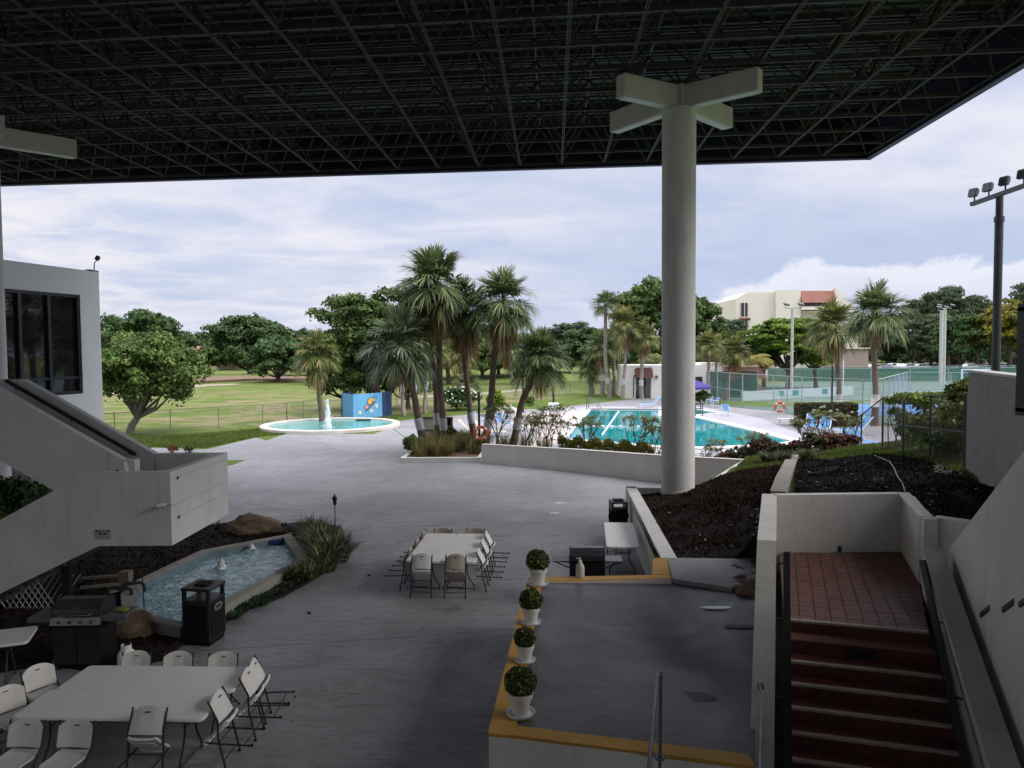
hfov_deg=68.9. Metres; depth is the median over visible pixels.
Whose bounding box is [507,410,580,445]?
beige surround
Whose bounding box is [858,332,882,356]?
broadleaf tree
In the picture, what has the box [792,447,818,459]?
spiky plant
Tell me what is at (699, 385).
patio umbrella
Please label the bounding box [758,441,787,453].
bush
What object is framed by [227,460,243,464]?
grass wedge
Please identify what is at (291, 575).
grass clump
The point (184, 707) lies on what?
folding table
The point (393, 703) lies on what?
patio slab
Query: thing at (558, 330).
broadleaf tree
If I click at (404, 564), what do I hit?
folding chair
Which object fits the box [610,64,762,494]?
column
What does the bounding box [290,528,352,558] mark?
grass clump
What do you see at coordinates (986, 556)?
stair wall
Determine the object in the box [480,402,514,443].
branched shrub
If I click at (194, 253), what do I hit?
sky
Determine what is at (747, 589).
earth patch
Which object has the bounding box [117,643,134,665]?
propane tank
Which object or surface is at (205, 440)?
lawn grass
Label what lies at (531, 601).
potted boxwood
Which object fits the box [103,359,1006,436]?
ground
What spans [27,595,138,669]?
gas grill
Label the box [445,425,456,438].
bush
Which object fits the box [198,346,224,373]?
broadleaf tree
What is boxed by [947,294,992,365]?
broadleaf tree
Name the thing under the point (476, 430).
life ring
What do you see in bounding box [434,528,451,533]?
folding chair
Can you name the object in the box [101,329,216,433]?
broadleaf tree
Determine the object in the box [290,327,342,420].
palm tree
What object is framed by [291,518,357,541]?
grass clump
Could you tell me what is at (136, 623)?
boulder
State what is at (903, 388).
court fence
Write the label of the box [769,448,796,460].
spiky plant
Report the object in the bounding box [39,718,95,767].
folding chair
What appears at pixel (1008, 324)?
broadleaf tree
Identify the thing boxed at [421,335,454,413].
palm tree
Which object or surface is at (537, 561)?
potted boxwood
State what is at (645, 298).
broadleaf tree
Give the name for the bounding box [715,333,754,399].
palm tree
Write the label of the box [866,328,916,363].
broadleaf tree
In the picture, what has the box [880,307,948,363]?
broadleaf tree
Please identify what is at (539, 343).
palm tree
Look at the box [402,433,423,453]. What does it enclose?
bush
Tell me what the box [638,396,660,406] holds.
sun lounger
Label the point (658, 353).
broadleaf tree
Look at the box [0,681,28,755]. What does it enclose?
folding chair
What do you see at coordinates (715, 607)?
puddle
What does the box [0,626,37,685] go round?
folding table
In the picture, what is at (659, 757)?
platform handrail
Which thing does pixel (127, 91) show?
canopy roof
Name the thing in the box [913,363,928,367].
parked car
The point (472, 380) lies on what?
bush
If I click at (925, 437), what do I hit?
vine bush
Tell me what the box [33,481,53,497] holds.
bush
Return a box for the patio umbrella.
[695,380,711,389]
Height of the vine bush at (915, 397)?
1.946 m
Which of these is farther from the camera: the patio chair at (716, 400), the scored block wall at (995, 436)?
the patio chair at (716, 400)
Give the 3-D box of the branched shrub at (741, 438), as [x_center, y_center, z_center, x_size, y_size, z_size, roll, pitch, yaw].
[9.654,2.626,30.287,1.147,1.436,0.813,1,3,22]
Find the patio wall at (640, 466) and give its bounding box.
[481,444,743,484]
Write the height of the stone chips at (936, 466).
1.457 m
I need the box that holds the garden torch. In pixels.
[332,494,337,525]
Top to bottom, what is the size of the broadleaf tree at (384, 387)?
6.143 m
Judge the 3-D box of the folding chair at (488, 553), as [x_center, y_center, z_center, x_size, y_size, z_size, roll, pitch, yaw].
[-0.584,4.052,17.370,0.501,0.822,0.486,-42,-1,5]
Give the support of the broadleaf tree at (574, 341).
on the ground at (253, 393)
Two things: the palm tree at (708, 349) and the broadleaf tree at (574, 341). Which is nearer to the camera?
the palm tree at (708, 349)
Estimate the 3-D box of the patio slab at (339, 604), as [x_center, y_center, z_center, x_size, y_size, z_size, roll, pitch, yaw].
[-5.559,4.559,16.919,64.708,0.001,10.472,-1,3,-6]
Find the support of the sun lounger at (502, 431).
on the patio slab at (383, 448)
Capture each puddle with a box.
[683,691,715,701]
[703,606,730,608]
[724,624,753,627]
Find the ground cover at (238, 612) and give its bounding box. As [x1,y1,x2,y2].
[227,577,297,618]
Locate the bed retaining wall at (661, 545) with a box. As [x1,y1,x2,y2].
[626,461,740,574]
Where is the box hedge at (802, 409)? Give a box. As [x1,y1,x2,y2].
[793,402,858,426]
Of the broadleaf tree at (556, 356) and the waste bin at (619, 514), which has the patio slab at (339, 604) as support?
the waste bin at (619, 514)
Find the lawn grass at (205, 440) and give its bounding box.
[133,417,397,447]
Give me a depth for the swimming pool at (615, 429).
48.29 m
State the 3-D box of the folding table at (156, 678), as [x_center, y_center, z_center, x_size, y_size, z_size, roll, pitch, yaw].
[-4.957,4.482,10.482,2.440,0.742,0.760,0,3,2]
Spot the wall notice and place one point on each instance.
(102, 534)
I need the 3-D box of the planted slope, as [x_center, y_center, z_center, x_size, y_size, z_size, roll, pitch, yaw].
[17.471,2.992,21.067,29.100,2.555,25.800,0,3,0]
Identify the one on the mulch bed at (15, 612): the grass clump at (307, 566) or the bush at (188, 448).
the grass clump at (307, 566)
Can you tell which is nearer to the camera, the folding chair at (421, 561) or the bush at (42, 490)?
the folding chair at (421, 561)
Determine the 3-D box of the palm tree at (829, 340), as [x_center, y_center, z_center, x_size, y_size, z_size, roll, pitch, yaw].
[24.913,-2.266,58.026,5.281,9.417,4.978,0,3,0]
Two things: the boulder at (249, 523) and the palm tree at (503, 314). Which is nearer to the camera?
the boulder at (249, 523)
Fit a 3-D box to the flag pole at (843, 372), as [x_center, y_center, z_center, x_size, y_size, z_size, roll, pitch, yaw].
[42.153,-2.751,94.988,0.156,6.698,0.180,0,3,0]
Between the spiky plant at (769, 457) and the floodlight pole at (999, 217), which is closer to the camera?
the spiky plant at (769, 457)
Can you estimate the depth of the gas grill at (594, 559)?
15.51 m
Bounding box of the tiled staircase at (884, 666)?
[750,492,1020,767]
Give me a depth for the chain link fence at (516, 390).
79.36 m
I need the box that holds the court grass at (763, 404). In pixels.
[711,400,863,406]
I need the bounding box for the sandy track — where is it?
[400,389,535,398]
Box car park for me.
[877,363,1013,366]
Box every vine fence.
[843,398,881,444]
[881,393,967,468]
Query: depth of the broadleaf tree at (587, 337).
111.06 m
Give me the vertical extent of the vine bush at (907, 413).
1.816 m
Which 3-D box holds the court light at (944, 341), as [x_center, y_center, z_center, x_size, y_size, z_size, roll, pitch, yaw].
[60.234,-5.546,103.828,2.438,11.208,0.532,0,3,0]
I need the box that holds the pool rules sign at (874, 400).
[871,398,879,406]
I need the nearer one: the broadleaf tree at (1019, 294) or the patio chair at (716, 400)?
the patio chair at (716, 400)
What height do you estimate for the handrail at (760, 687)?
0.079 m
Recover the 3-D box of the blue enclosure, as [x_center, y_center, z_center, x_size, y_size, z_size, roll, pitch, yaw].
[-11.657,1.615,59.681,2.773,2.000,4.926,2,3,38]
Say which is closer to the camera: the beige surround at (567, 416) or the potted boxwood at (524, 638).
the potted boxwood at (524, 638)
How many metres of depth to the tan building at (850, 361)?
117.97 m
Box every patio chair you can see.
[495,414,505,427]
[710,397,719,407]
[721,404,730,415]
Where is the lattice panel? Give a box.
[0,574,80,608]
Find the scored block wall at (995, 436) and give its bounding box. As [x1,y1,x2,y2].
[966,370,1023,487]
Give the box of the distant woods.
[190,327,1016,363]
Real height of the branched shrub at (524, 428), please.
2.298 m
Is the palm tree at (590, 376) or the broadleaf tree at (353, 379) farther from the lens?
the palm tree at (590, 376)
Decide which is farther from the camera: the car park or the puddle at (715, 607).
the car park
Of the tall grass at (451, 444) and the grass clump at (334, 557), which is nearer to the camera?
the grass clump at (334, 557)
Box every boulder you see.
[116,609,154,638]
[226,512,281,535]
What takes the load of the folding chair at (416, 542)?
on the patio slab at (339, 604)
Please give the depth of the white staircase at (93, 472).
15.30 m
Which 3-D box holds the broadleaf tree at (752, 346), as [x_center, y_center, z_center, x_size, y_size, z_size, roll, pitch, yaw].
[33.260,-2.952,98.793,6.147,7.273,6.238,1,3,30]
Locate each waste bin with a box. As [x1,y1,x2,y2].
[180,579,225,645]
[608,498,628,522]
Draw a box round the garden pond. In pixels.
[121,533,307,638]
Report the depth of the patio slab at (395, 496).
27.41 m
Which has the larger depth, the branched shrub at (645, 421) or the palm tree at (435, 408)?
the palm tree at (435, 408)
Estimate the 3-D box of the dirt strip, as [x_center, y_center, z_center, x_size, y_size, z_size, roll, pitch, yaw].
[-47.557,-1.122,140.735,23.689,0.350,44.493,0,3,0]
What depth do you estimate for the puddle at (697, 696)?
9.03 m
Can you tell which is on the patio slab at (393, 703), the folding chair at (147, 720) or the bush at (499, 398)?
the folding chair at (147, 720)
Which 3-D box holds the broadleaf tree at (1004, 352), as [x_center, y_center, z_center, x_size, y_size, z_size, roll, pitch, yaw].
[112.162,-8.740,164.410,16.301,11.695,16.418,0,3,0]
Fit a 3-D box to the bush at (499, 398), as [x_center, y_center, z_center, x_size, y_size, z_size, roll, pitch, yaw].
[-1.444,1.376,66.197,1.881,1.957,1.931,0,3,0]
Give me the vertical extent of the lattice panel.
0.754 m
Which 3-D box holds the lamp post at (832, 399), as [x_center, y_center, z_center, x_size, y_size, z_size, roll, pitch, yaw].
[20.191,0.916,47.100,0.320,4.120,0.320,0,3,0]
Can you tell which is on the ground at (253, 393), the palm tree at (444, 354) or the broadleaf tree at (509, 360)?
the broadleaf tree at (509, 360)
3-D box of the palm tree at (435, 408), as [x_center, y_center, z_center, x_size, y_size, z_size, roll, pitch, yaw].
[-4.808,-1.397,40.042,4.404,9.278,4.231,2,4,42]
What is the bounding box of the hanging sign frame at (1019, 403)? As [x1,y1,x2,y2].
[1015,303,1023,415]
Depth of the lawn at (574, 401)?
66.50 m
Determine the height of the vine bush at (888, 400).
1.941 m
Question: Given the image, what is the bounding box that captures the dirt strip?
[194,374,308,382]
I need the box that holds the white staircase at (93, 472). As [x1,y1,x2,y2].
[0,379,228,603]
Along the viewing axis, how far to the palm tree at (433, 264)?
38.24 m
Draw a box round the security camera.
[155,503,166,508]
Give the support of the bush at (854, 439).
on the planted slope
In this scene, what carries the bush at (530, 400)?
on the lawn at (574, 401)
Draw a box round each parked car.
[895,364,915,367]
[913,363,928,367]
[957,364,978,366]
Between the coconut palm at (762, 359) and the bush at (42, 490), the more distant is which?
the coconut palm at (762, 359)
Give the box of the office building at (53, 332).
[3,255,103,483]
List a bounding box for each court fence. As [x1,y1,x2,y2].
[706,371,861,414]
[710,369,757,397]
[766,367,1013,394]
[768,365,1015,381]
[862,372,967,419]
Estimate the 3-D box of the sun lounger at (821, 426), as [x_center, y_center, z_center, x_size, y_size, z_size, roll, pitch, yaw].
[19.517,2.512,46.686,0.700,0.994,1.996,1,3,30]
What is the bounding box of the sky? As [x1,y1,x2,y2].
[1,69,1023,336]
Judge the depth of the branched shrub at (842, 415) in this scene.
28.72 m
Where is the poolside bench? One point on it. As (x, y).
(780, 419)
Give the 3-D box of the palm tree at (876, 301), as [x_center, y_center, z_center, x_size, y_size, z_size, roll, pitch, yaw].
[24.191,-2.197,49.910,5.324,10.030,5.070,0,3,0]
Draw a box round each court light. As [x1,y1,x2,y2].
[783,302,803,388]
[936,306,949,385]
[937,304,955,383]
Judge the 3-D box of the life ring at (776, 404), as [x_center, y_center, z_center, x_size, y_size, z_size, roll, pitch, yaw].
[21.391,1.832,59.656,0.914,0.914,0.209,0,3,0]
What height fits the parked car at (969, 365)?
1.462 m
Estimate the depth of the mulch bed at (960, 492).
16.94 m
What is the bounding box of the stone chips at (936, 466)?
[640,462,978,548]
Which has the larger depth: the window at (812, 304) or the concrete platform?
the window at (812, 304)
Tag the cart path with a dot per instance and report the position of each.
(203, 385)
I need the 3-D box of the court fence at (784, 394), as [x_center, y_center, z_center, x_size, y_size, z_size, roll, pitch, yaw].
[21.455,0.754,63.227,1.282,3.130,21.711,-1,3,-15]
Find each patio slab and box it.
[0,611,783,767]
[151,397,900,467]
[177,520,781,651]
[210,464,660,528]
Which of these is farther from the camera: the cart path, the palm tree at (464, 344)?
the cart path
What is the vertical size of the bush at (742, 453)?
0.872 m
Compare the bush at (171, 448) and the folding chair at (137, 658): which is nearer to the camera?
the folding chair at (137, 658)
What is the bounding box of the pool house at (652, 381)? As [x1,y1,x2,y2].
[617,362,722,398]
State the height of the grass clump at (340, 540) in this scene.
0.795 m
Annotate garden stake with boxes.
[138,570,144,609]
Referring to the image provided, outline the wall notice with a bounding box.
[95,529,110,538]
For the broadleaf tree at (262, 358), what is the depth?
125.50 m
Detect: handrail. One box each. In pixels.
[647,670,664,767]
[757,683,763,767]
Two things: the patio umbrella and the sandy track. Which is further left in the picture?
the sandy track
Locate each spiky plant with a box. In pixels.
[753,449,780,461]
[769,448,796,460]
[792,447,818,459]
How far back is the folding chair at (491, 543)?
17.99 m
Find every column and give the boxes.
[0,112,76,481]
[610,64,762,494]
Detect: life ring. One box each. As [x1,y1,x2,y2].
[473,425,488,440]
[774,401,784,412]
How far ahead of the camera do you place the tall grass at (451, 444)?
37.01 m
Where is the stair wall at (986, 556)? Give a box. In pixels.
[948,451,1023,767]
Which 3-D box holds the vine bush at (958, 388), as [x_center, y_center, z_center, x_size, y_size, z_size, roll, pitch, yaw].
[11.069,0.932,17.823,1.348,2.264,1.208,0,3,0]
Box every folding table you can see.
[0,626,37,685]
[14,689,215,767]
[58,665,245,741]
[406,533,456,589]
[441,534,485,590]
[604,522,638,574]
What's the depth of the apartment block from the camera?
127.44 m
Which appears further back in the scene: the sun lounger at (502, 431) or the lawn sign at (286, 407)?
the lawn sign at (286, 407)
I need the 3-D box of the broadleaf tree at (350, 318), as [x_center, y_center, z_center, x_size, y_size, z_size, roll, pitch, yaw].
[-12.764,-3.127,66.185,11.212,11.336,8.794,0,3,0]
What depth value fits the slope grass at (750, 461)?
24.09 m
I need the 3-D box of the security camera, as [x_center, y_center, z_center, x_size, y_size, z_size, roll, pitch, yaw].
[-6.925,2.400,14.725,0.204,0.107,0.097,-2,3,-35]
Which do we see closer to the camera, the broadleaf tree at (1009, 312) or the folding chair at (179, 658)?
the folding chair at (179, 658)
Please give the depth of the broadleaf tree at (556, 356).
147.22 m
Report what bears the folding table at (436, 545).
on the patio slab at (339, 604)
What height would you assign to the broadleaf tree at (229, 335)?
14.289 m
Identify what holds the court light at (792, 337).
on the court surface at (858, 396)
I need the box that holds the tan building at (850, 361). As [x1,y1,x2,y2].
[823,348,868,367]
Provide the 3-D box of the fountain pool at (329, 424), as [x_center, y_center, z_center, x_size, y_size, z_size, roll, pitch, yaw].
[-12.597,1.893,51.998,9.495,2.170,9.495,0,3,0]
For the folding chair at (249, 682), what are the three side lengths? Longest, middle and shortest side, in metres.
0.822 x 0.501 x 0.486 m
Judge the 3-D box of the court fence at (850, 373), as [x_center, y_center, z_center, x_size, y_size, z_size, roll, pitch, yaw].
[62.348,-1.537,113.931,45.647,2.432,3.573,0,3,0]
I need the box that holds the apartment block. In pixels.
[717,288,857,377]
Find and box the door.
[636,378,644,396]
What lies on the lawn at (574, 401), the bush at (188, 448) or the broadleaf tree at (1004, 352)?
the bush at (188, 448)
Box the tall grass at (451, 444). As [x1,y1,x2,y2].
[408,426,554,456]
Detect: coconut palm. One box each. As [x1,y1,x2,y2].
[638,353,660,363]
[725,353,773,369]
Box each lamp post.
[478,392,480,452]
[548,369,558,410]
[829,366,833,430]
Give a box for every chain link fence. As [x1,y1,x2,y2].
[103,394,396,433]
[397,379,616,411]
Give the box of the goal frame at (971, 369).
[961,369,990,378]
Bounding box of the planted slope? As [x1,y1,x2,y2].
[629,455,969,557]
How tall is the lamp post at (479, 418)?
3.196 m
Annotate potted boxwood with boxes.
[504,665,536,720]
[513,626,535,664]
[519,588,543,625]
[525,549,549,586]
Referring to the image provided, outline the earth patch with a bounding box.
[731,557,755,597]
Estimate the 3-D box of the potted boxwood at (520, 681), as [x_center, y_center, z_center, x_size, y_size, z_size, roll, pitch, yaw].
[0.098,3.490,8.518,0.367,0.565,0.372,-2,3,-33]
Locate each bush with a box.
[0,473,37,503]
[0,487,44,519]
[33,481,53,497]
[167,445,178,452]
[183,444,195,451]
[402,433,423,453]
[444,386,482,409]
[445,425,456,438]
[452,368,483,405]
[486,389,505,409]
[525,395,534,405]
[695,390,711,402]
[710,451,732,457]
[726,445,760,458]
[740,437,775,454]
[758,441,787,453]
[785,439,813,453]
[794,431,836,451]
[819,432,852,448]
[842,434,862,445]
[882,393,917,449]
[887,402,940,444]
[894,391,956,455]
[908,403,960,447]
[920,430,962,455]
[937,400,967,456]
[942,376,967,464]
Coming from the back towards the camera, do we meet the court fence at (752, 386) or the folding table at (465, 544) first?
the court fence at (752, 386)
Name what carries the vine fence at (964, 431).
on the planted slope
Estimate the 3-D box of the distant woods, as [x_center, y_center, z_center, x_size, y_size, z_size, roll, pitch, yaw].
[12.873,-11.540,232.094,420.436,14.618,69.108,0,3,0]
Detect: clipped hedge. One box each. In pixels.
[557,434,605,450]
[604,437,654,453]
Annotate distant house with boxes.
[187,346,218,370]
[219,362,252,368]
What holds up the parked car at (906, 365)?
on the car park
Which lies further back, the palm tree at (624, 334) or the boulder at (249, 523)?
the palm tree at (624, 334)
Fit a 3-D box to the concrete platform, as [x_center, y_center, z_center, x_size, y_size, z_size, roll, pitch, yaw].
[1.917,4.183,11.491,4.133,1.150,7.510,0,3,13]
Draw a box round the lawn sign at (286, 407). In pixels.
[283,403,288,419]
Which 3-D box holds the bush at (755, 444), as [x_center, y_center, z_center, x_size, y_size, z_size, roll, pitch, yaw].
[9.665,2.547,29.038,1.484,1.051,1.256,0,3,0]
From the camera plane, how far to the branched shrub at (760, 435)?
29.70 m
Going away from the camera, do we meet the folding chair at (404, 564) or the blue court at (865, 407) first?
the folding chair at (404, 564)
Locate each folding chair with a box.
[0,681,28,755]
[0,718,45,767]
[20,660,59,723]
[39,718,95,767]
[118,705,169,767]
[120,650,151,665]
[162,651,193,665]
[203,686,264,767]
[207,651,240,716]
[235,664,289,741]
[243,655,294,727]
[384,546,416,590]
[392,537,420,579]
[400,530,425,556]
[407,553,432,597]
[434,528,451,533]
[442,554,466,598]
[466,528,484,559]
[473,546,503,591]
[477,538,506,580]
[483,530,508,570]
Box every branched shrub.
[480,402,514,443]
[514,412,543,445]
[523,416,555,445]
[527,404,575,446]
[549,414,581,447]
[572,413,606,442]
[621,412,658,447]
[647,421,660,453]
[700,443,722,456]
[705,438,727,454]
[736,431,759,444]
[748,430,770,446]
[788,415,818,435]
[803,406,835,448]
[829,409,860,433]
[847,417,864,435]
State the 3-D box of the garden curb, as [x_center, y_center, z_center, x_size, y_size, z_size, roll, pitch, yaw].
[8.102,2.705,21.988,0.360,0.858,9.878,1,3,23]
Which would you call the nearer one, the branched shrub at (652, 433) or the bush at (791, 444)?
the bush at (791, 444)
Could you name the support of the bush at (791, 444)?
on the planted slope
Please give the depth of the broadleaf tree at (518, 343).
126.64 m
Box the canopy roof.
[0,0,1023,186]
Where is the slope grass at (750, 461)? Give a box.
[732,439,977,480]
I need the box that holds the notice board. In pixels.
[422,417,452,436]
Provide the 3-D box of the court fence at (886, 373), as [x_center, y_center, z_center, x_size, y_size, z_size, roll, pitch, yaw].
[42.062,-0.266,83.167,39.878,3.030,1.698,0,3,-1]
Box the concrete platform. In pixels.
[488,557,755,767]
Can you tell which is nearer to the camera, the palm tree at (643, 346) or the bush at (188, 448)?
the bush at (188, 448)
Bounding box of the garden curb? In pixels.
[770,455,798,493]
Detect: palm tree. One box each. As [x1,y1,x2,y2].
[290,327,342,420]
[355,303,446,438]
[382,338,410,415]
[383,279,456,437]
[387,240,483,438]
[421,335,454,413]
[434,274,495,440]
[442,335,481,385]
[460,262,541,443]
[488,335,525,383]
[504,324,577,444]
[573,351,604,394]
[580,329,617,395]
[586,287,622,397]
[594,320,629,394]
[606,304,645,398]
[629,319,660,398]
[695,329,726,401]
[704,334,726,370]
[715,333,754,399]
[798,295,862,401]
[836,277,915,425]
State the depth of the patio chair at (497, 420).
50.74 m
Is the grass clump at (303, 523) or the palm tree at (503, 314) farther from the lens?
the palm tree at (503, 314)
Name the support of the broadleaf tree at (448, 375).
on the ground at (253, 393)
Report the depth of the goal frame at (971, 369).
61.97 m
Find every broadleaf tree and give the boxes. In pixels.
[100,308,209,350]
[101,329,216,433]
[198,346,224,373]
[200,312,301,373]
[238,338,308,381]
[299,332,331,373]
[305,285,416,392]
[305,341,381,398]
[379,371,432,408]
[434,324,487,383]
[470,325,517,378]
[496,332,542,376]
[528,343,564,368]
[544,321,589,371]
[556,327,608,368]
[581,330,635,377]
[608,274,709,363]
[608,332,657,367]
[649,339,722,361]
[695,294,729,348]
[702,317,752,362]
[736,317,829,388]
[742,338,781,387]
[788,348,840,387]
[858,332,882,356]
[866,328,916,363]
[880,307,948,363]
[895,299,939,363]
[905,330,953,365]
[912,285,980,366]
[929,312,990,366]
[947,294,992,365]
[953,310,1016,366]
[977,345,1016,364]
[979,298,1022,364]
[1002,282,1023,302]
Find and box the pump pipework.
[79,570,145,594]
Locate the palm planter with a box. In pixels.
[400,440,492,462]
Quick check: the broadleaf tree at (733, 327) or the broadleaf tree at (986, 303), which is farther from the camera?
the broadleaf tree at (986, 303)
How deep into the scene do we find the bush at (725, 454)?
29.62 m
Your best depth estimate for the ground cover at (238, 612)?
15.57 m
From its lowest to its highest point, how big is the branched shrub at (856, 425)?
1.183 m
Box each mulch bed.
[0,523,344,672]
[795,455,993,519]
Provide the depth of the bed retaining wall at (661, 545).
18.38 m
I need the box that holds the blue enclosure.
[341,391,391,417]
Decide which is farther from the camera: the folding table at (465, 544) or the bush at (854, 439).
the bush at (854, 439)
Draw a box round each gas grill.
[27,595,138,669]
[552,546,622,576]
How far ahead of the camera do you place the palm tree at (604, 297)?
79.62 m
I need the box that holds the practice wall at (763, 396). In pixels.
[741,387,852,400]
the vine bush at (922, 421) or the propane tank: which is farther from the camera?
the vine bush at (922, 421)
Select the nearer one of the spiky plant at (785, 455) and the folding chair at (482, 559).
the folding chair at (482, 559)
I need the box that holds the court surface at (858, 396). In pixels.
[708,381,954,425]
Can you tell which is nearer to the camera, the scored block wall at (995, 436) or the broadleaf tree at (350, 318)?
the scored block wall at (995, 436)
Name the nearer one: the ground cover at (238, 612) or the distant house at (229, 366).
the ground cover at (238, 612)
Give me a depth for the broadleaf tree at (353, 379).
65.05 m
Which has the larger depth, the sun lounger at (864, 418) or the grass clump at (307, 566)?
the sun lounger at (864, 418)
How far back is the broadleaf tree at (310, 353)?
117.97 m
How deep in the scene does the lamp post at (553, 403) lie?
63.91 m
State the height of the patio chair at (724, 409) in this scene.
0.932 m
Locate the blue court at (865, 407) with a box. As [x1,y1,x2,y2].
[858,404,948,415]
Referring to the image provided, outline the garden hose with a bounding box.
[874,455,905,491]
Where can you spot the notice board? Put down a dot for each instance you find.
(428, 423)
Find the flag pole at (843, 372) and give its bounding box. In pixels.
[842,346,843,386]
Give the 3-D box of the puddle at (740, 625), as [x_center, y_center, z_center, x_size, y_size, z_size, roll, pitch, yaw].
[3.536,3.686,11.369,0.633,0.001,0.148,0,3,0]
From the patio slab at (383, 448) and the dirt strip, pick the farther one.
the dirt strip
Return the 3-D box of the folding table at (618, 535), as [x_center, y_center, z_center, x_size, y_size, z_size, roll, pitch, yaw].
[2.674,4.061,18.407,0.760,0.742,2.440,0,3,6]
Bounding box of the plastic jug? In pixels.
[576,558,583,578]
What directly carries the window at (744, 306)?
in the apartment block
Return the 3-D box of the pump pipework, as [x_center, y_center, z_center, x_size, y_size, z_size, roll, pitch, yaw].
[-8.669,4.238,16.048,1.024,0.334,1.986,-3,4,-44]
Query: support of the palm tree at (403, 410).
on the lawn at (574, 401)
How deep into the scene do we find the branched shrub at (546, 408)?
34.92 m
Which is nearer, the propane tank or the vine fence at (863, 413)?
the propane tank
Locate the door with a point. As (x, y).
(637, 379)
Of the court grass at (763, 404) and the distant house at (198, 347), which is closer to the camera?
the court grass at (763, 404)
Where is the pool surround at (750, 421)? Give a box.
[545,406,813,452]
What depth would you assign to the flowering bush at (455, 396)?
65.07 m
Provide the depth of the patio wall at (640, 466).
31.51 m
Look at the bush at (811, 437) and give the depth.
27.82 m
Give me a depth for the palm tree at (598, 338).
83.66 m
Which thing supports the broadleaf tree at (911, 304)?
on the car park
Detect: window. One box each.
[5,288,81,394]
[741,303,747,317]
[811,303,820,305]
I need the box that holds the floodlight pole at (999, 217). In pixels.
[967,169,1023,370]
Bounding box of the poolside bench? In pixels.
[777,418,793,424]
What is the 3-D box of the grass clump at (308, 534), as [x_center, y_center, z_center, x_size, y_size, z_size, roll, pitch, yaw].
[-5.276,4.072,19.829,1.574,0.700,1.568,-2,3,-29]
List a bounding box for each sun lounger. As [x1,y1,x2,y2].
[457,418,480,430]
[475,420,505,433]
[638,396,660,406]
[803,414,816,431]
[816,417,831,432]
[832,417,873,435]
[848,427,877,444]
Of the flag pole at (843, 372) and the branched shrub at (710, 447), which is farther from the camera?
the flag pole at (843, 372)
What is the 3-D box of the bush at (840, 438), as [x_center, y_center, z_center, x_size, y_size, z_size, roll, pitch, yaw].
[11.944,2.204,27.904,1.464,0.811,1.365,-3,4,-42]
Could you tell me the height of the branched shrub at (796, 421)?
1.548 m
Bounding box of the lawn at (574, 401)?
[131,393,735,449]
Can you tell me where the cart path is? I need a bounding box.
[112,384,239,394]
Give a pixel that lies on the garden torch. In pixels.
(334, 498)
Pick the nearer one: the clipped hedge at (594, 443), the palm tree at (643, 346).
the clipped hedge at (594, 443)
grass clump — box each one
[272,562,314,581]
[279,551,332,581]
[284,513,337,535]
[286,522,336,544]
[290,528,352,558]
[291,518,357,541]
[291,537,358,572]
[307,528,374,563]
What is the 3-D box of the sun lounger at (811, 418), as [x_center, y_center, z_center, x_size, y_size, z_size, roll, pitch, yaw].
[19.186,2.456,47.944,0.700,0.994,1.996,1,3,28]
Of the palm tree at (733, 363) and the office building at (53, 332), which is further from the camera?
the palm tree at (733, 363)
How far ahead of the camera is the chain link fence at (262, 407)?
52.13 m
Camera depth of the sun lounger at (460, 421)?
46.71 m
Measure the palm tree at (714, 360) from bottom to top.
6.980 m
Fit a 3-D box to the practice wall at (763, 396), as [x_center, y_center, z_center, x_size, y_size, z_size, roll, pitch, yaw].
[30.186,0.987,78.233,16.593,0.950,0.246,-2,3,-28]
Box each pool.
[259,398,399,433]
[553,397,801,449]
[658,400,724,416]
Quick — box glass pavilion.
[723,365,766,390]
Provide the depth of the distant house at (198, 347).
205.25 m
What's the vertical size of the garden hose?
0.293 m
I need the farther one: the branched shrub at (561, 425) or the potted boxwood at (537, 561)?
the branched shrub at (561, 425)

